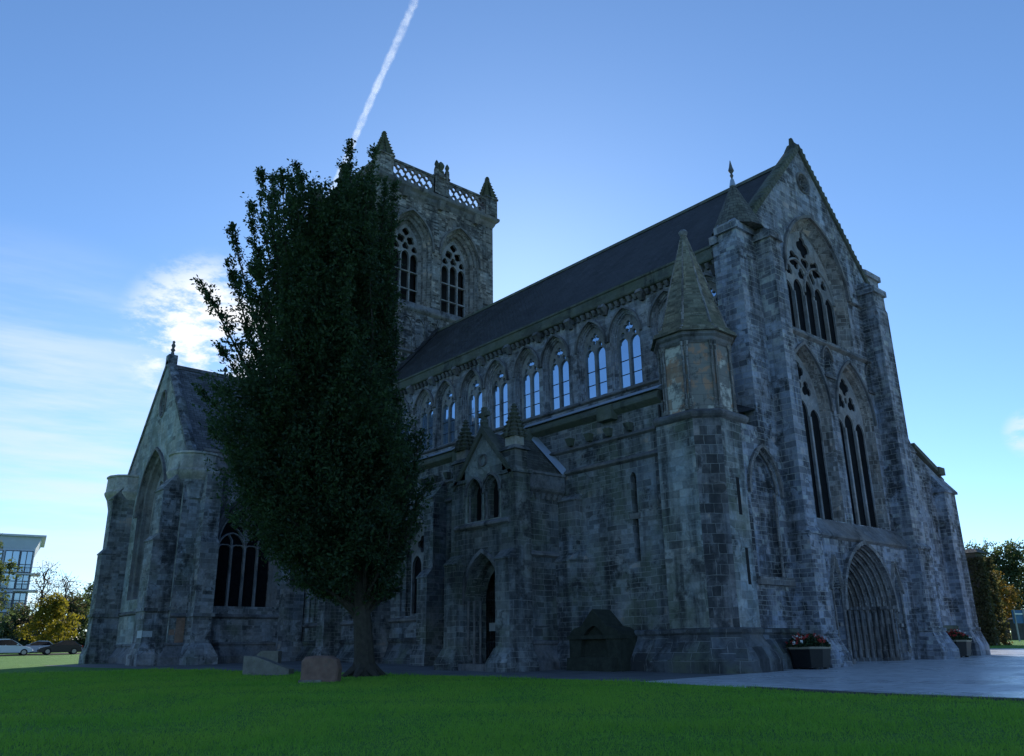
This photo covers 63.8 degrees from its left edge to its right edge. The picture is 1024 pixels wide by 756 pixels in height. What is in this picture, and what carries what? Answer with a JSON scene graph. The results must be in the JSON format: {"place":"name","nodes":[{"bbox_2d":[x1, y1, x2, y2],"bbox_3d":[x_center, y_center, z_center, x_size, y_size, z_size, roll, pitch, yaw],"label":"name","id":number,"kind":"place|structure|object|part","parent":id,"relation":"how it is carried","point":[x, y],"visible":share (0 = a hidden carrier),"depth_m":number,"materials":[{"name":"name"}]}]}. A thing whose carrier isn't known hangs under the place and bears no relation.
{"place":"outdoors","nodes":[
{"label":"outdoors","id":0,"kind":"place"},
{"bbox_2d":[0,653,79,655],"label":"road","id":1,"kind":"structure","parent":0,"point":[36,654],"depth_m":90.44,"materials":[{"name":"grey asphalt"}]},
{"bbox_2d":[0,639,32,654],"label":"parked car","id":2,"kind":"object","parent":1,"relation":"on","point":[9,646],"visible":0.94,"depth_m":85.83,"materials":[{"name":"silver metal"}]},
{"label":"window","id":3,"kind":"part","parent":2,"relation":"part of","materials":[{"name":"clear glass"}]},
{"bbox_2d":[26,641,51,651],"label":"parked car","id":4,"kind":"object","parent":1,"relation":"on","point":[35,645],"visible":0.23,"depth_m":92.30,"materials":[{"name":"silver metal"}]},
{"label":"window","id":5,"kind":"part","parent":4,"relation":"part of","materials":[{"name":"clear glass"}]},
{"bbox_2d":[37,640,82,654],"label":"parked car","id":6,"kind":"object","parent":1,"relation":"on","point":[71,647],"visible":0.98,"depth_m":88.40,"materials":[{"name":"black metal"}]},
{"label":"window","id":7,"kind":"part","parent":6,"relation":"part of","materials":[{"name":"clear glass"}]},
{"bbox_2d":[45,661,787,681],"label":"path","id":8,"kind":"structure","parent":0,"point":[398,669],"depth_m":31.22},
{"bbox_2d":[0,632,1023,755],"bbox_3d":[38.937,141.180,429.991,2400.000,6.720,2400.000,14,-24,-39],"label":"ground","id":9,"kind":"structure","parent":0,"point":[20,664],"depth_m":14.26,"materials":[{"name":"green plant"}]},
{"bbox_2d":[0,533,22,631],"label":"broadleaf tree","id":10,"kind":"object","parent":9,"relation":"on","point":[4,567],"visible":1,"depth_m":91.84,"materials":[{"name":"green plant"}]},
{"bbox_2d":[0,602,44,638],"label":"broadleaf tree","id":11,"kind":"object","parent":9,"relation":"on","point":[20,616],"visible":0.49,"depth_m":114.61,"materials":[{"name":"green plant"}]},
{"bbox_2d":[0,533,46,631],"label":"apartment building","id":12,"kind":"structure","parent":9,"relation":"on","point":[22,549],"depth_m":127.14,"materials":[{"name":"white"}]},
{"bbox_2d":[0,592,13,608],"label":"window","id":13,"kind":"structure","parent":12,"relation":"in","point":[9,604],"depth_m":125.22,"materials":[{"name":"blue glass"}]},
{"bbox_2d":[0,573,15,588],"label":"window","id":14,"kind":"structure","parent":12,"relation":"in","point":[11,582],"depth_m":125.98,"materials":[{"name":"blue glass"}]},
{"bbox_2d":[3,550,20,571],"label":"window","id":15,"kind":"structure","parent":12,"relation":"in","point":[9,554],"depth_m":127.03,"materials":[{"name":"blue glass"}]},
{"bbox_2d":[12,592,26,607],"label":"window","id":16,"kind":"structure","parent":12,"relation":"in","point":[18,597],"depth_m":126.01,"materials":[{"name":"blue glass"}]},
{"bbox_2d":[15,575,29,588],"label":"window","id":17,"kind":"structure","parent":12,"relation":"in","point":[24,578],"depth_m":126.82,"materials":[{"name":"blue glass"}]},
{"bbox_2d":[18,551,33,572],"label":"window","id":18,"kind":"structure","parent":12,"relation":"in","point":[26,557],"depth_m":127.78,"materials":[{"name":"blue glass"}]},
{"bbox_2d":[4,556,60,637],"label":"thin tree","id":19,"kind":"object","parent":9,"relation":"on","point":[43,588],"visible":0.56,"depth_m":114.55,"materials":[{"name":"brown plant"}]},
{"bbox_2d":[0,635,85,653],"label":"hedge","id":20,"kind":"object","parent":9,"relation":"on","point":[23,642],"visible":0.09,"depth_m":105.92,"materials":[{"name":"green plant"}]},
{"bbox_2d":[14,590,84,643],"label":"round tree","id":21,"kind":"object","parent":9,"relation":"on","point":[43,617],"visible":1,"depth_m":99.00,"materials":[{"name":"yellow plant"}]},
{"bbox_2d":[32,569,89,635],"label":"thin tree","id":22,"kind":"object","parent":9,"relation":"on","point":[65,590],"visible":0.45,"depth_m":115.80,"materials":[{"name":"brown plant"}]},
{"bbox_2d":[44,593,90,639],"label":"broadleaf tree","id":23,"kind":"object","parent":9,"relation":"on","point":[84,624],"visible":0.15,"depth_m":118.02,"materials":[{"name":"green plant"}]},
{"bbox_2d":[66,581,93,636],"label":"broadleaf tree","id":24,"kind":"object","parent":9,"relation":"on","point":[87,592],"visible":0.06,"depth_m":129.77,"materials":[{"name":"green plant"}]},
{"bbox_2d":[242,656,293,675],"bbox_3d":[-9.666,11.521,32.698,1.810,0.940,0.840,-1,-18,0],"label":"coped gravestone","id":25,"kind":"object","parent":9,"relation":"on","point":[255,665],"visible":0.68,"depth_m":32.32,"materials":[{"name":"stone"}]},
{"bbox_2d":[257,651,281,663],"bbox_3d":[-10.828,12.682,36.584,1.000,1.060,0.600,-1,-18,0],"label":"slab gravestone","id":26,"kind":"object","parent":9,"relation":"on","point":[275,656],"visible":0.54,"depth_m":36.43,"materials":[{"name":"stone"}]},
{"bbox_2d":[189,138,440,676],"bbox_3d":[-8.284,0.323,33.901,10.470,23.185,7.742,-2,-18,2],"label":"hornbeam tree","id":27,"kind":"object","parent":9,"relation":"on","point":[326,452],"visible":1,"depth_m":31.78,"materials":[{"name":"green plant"}]},
{"bbox_2d":[298,655,341,682],"bbox_3d":[-6.307,9.699,27.156,1.250,1.030,0.860,-1,-18,0],"label":"granite gravestone","id":28,"kind":"object","parent":9,"relation":"on","point":[319,668],"visible":0.77,"depth_m":26.88,"materials":[{"name":"stone"}]},
{"bbox_2d":[78,131,990,673],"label":"church","id":29,"kind":"structure","parent":9,"relation":"on","point":[678,441],"depth_m":38.72,"materials":[{"name":"stone"}]},
{"bbox_2d":[149,472,162,535],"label":"gable window","id":30,"kind":"structure","parent":29,"relation":"in","point":[160,482],"depth_m":55.48,"materials":[{"name":"stone"}]},
{"bbox_2d":[213,507,270,606],"bbox_3d":[-16.760,11.074,51.437,3.560,6.255,0.240,14,-24,-39],"label":"branching window","id":31,"kind":"structure","parent":29,"relation":"in","point":[241,576],"depth_m":51.15,"materials":[{"name":"glass"}]},
{"bbox_2d":[391,224,417,303],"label":"belfry window","id":32,"kind":"structure","parent":29,"relation":"in","point":[406,243],"depth_m":66.89,"materials":[{"name":"glass"}]},
{"bbox_2d":[401,405,408,438],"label":"clerestory window","id":33,"kind":"structure","parent":29,"relation":"in","point":[405,408],"depth_m":56.94,"materials":[{"name":"stone"}]},
{"bbox_2d":[403,516,423,615],"bbox_3d":[-5.000,9.913,44.017,0.880,5.419,3.240,14,-24,-39],"label":"aisle window","id":34,"kind":"structure","parent":29,"relation":"in","point":[418,554],"depth_m":44.64,"materials":[{"name":"stone"}]},
{"bbox_2d":[420,394,432,450],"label":"clerestory window","id":35,"kind":"structure","parent":29,"relation":"in","point":[427,410],"depth_m":54.92,"materials":[{"name":"glass"}]},
{"bbox_2d":[441,386,454,444],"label":"clerestory window","id":36,"kind":"structure","parent":29,"relation":"in","point":[448,404],"depth_m":53.19,"materials":[{"name":"glass"}]},
{"bbox_2d":[440,241,464,316],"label":"belfry window","id":37,"kind":"structure","parent":29,"relation":"in","point":[452,260],"depth_m":69.73,"materials":[{"name":"glass"}]},
{"bbox_2d":[461,267,462,316],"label":"belfry window","id":38,"kind":"structure","parent":29,"relation":"in","point":[461,267],"depth_m":71.84,"materials":[{"name":"stone"}]},
{"bbox_2d":[468,375,481,435],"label":"clerestory window","id":39,"kind":"structure","parent":29,"relation":"in","point":[474,392],"depth_m":51.26,"materials":[{"name":"glass"}]},
{"bbox_2d":[492,366,507,428],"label":"clerestory window","id":40,"kind":"structure","parent":29,"relation":"in","point":[499,382],"depth_m":49.48,"materials":[{"name":"glass"}]},
{"bbox_2d":[522,353,539,419],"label":"clerestory window","id":41,"kind":"structure","parent":29,"relation":"in","point":[530,372],"depth_m":47.50,"materials":[{"name":"glass"}]},
{"bbox_2d":[549,342,569,410],"bbox_3d":[2.698,-0.127,45.745,0.140,3.970,1.600,14,-24,-39],"label":"clerestory window","id":42,"kind":"structure","parent":29,"relation":"in","point":[558,364],"depth_m":45.80,"materials":[{"name":"glass"}]},
{"bbox_2d":[584,328,606,399],"bbox_3d":[4.499,-0.803,43.766,0.140,3.970,1.600,14,-24,-39],"label":"clerestory window","id":43,"kind":"structure","parent":29,"relation":"in","point":[594,350],"depth_m":43.80,"materials":[{"name":"glass"}]},
{"bbox_2d":[617,315,642,388],"bbox_3d":[6.052,-1.385,42.059,0.140,3.970,1.600,14,-24,-39],"label":"clerestory window","id":44,"kind":"structure","parent":29,"relation":"in","point":[628,336],"depth_m":42.09,"materials":[{"name":"glass"}]},
{"bbox_2d":[658,302,665,329],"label":"clerestory window","id":45,"kind":"structure","parent":29,"relation":"in","point":[662,310],"depth_m":40.82,"materials":[{"name":"stone"}]},
{"bbox_2d":[708,282,717,304],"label":"clerestory window","id":46,"kind":"structure","parent":29,"relation":"in","point":[712,286],"depth_m":38.67,"materials":[{"name":"stone"}]},
{"bbox_2d":[786,231,838,345],"bbox_3d":[14.716,-4.594,40.998,4.810,6.075,0.200,14,-24,-39],"label":"great window","id":47,"kind":"structure","parent":29,"relation":"in","point":[811,299],"depth_m":41.13,"materials":[{"name":"stone"}]},
{"bbox_2d":[796,354,833,519],"bbox_3d":[13.249,2.525,37.081,2.940,7.744,0.140,14,-24,-39],"label":"tall window","id":48,"kind":"structure","parent":29,"relation":"in","point":[815,443],"depth_m":37.48,"materials":[{"name":"stone"}]},
{"bbox_2d":[838,373,878,527],"bbox_3d":[16.409,3.335,39.680,2.940,7.744,0.140,14,-24,-39],"label":"tall window","id":49,"kind":"structure","parent":29,"relation":"in","point":[864,512],"depth_m":39.77,"materials":[{"name":"glass"}]},
{"bbox_2d":[842,540,902,663],"bbox_3d":[14.877,10.041,35.970,4.680,5.628,1.960,14,-24,-39],"label":"doorway","id":50,"kind":"structure","parent":29,"relation":"in","point":[868,603],"depth_m":36.72,"materials":[{"name":"stone"}]},
{"bbox_2d":[746,686,1023,700],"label":"edging","id":51,"kind":"object","parent":9,"relation":"on","point":[904,695],"visible":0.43,"depth_m":18.03,"materials":[{"name":"grey stone"}]},
{"bbox_2d":[965,548,1013,645],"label":"ivy wall","id":52,"kind":"structure","parent":9,"relation":"on","point":[986,598],"depth_m":61.57,"materials":[{"name":"plant"}]},
{"bbox_2d":[964,539,1023,612],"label":"tall tree","id":53,"kind":"object","parent":9,"relation":"on","point":[980,548],"visible":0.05,"depth_m":126.98,"materials":[{"name":"green plant"}]},
{"bbox_2d":[998,620,1011,639],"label":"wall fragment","id":54,"kind":"object","parent":9,"relation":"on","point":[1008,631],"depth_m":83.10,"materials":[{"name":"stone"}]},
{"bbox_2d":[987,538,1023,611],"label":"tall tree","id":55,"kind":"object","parent":9,"relation":"on","point":[1013,571],"visible":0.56,"depth_m":122.10,"materials":[{"name":"green plant"}]},
{"bbox_2d":[990,570,1023,630],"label":"autumn tree","id":56,"kind":"object","parent":9,"relation":"on","point":[1011,598],"visible":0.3,"depth_m":103.70,"materials":[{"name":"orange plant"}]},
{"bbox_2d":[1008,618,1023,639],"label":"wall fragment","id":57,"kind":"object","parent":9,"relation":"on","point":[1014,635],"depth_m":81.87,"materials":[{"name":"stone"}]},
{"bbox_2d":[1011,609,1023,640],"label":"sign board","id":58,"kind":"object","parent":9,"relation":"on","point":[1018,616],"visible":0.9,"depth_m":74.37,"materials":[{"name":"blue metal"}]},
{"bbox_2d":[0,0,1023,632],"label":"sky","id":59,"kind":"structure","parent":0,"point":[133,133],"materials":[{"name":"blue"}]},
{"bbox_2d":[643,649,1023,697],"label":"plaza","id":60,"kind":"structure","parent":0,"point":[998,672],"depth_m":24.33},
{"bbox_2d":[785,632,831,668],"bbox_3d":[10.961,10.057,30.396,1.478,1.318,1.673,14,-24,-39],"label":"flower planter","id":61,"kind":"object","parent":60,"relation":"on","point":[810,650],"visible":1,"depth_m":29.92,"materials":[{"name":"concrete"}]},
{"bbox_2d":[946,629,971,656],"bbox_3d":[21.165,12.708,39.483,1.463,1.309,1.687,14,-24,-39],"label":"flower planter","id":62,"kind":"object","parent":60,"relation":"on","point":[962,641],"visible":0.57,"depth_m":38.89,"materials":[{"name":"stone"}]}
]}

